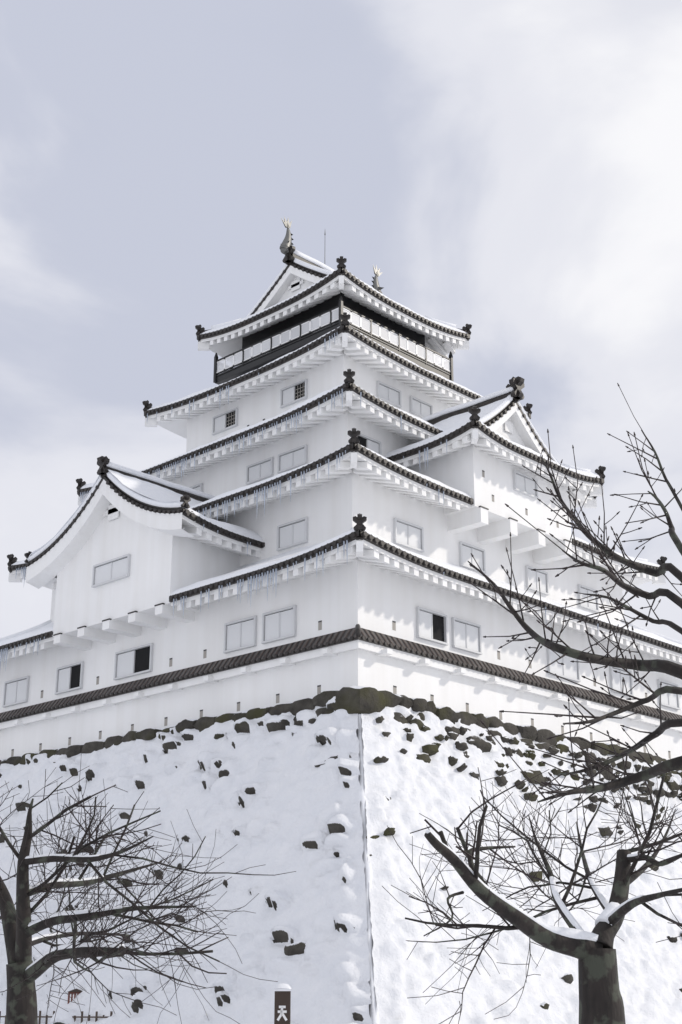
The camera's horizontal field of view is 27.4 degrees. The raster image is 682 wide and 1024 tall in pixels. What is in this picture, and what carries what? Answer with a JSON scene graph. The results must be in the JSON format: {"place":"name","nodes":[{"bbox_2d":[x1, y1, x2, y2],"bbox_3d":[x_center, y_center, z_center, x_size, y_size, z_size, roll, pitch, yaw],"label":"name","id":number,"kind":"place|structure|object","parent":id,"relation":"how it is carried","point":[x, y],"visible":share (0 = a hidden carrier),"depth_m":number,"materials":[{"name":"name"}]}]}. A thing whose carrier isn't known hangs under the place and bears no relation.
{"place":"outdoors","nodes":[
{"label":"outdoors","id":0,"kind":"place"},
{"bbox_2d":[0,0,681,641],"label":"sky","id":1,"kind":"structure","parent":0,"point":[510,170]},
{"label":"snowy ground","id":2,"kind":"object","parent":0,"visible":0},
{"bbox_2d":[0,1011,112,1023],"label":"picket fence","id":3,"kind":"object","parent":2,"relation":"on","point":[96,1016],"visible":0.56,"depth_m":39.67,"materials":[{"name":"brown wood"}]},
{"bbox_2d":[67,989,81,1003],"bbox_3d":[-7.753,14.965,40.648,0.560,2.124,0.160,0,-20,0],"label":"notice board","id":4,"kind":"object","parent":2,"relation":"on","point":[72,994],"visible":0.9,"depth_m":40.91,"materials":[{"name":"brown wood"}]},
{"bbox_2d":[0,751,295,1023],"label":"cherry tree","id":5,"kind":"object","parent":2,"relation":"on","point":[24,971],"visible":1,"depth_m":19.23,"materials":[{"name":"black plant"}]},
{"bbox_2d":[0,696,371,1023],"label":"stone base","id":6,"kind":"object","parent":2,"relation":"on","point":[263,790],"visible":0.77,"depth_m":41.43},
{"bbox_2d":[274,983,291,1023],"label":"marker post","id":7,"kind":"object","parent":2,"relation":"on","point":[282,1009],"visible":1,"depth_m":18.76,"materials":[{"name":"brown wood"}]},
{"bbox_2d":[356,714,378,1023],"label":"wall corner edge","id":8,"kind":"object","parent":2,"relation":"on","point":[374,1017],"visible":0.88,"depth_m":37.59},
{"bbox_2d":[0,217,681,759],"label":"castle keep walls","id":9,"kind":"structure","parent":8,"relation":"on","point":[134,651],"depth_m":52.87,"materials":[{"name":"paint"}]},
{"bbox_2d":[0,245,681,670],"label":"castle keep roofs","id":10,"kind":"structure","parent":9,"relation":"on","point":[120,507],"depth_m":54.73,"materials":[{"name":"paint"}]},
{"bbox_2d":[0,686,681,1008],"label":"stones","id":11,"kind":"object","parent":8,"relation":"on","point":[359,700],"visible":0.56,"depth_m":47.07,"materials":[{"name":"grey stone"}]},
{"bbox_2d":[361,705,681,1023],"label":"snowy stone wall","id":12,"kind":"structure","parent":2,"relation":"on","point":[440,790],"depth_m":41.49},
{"bbox_2d":[382,748,681,1023],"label":"cherry tree","id":13,"kind":"object","parent":2,"relation":"on","point":[593,952],"visible":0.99,"depth_m":14.99,"materials":[{"name":"black plant"}]},
{"bbox_2d":[464,383,681,841],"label":"cherry tree","id":14,"kind":"object","parent":2,"relation":"on","point":[671,669],"visible":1,"depth_m":9.03,"materials":[{"name":"black plant"}]}
]}

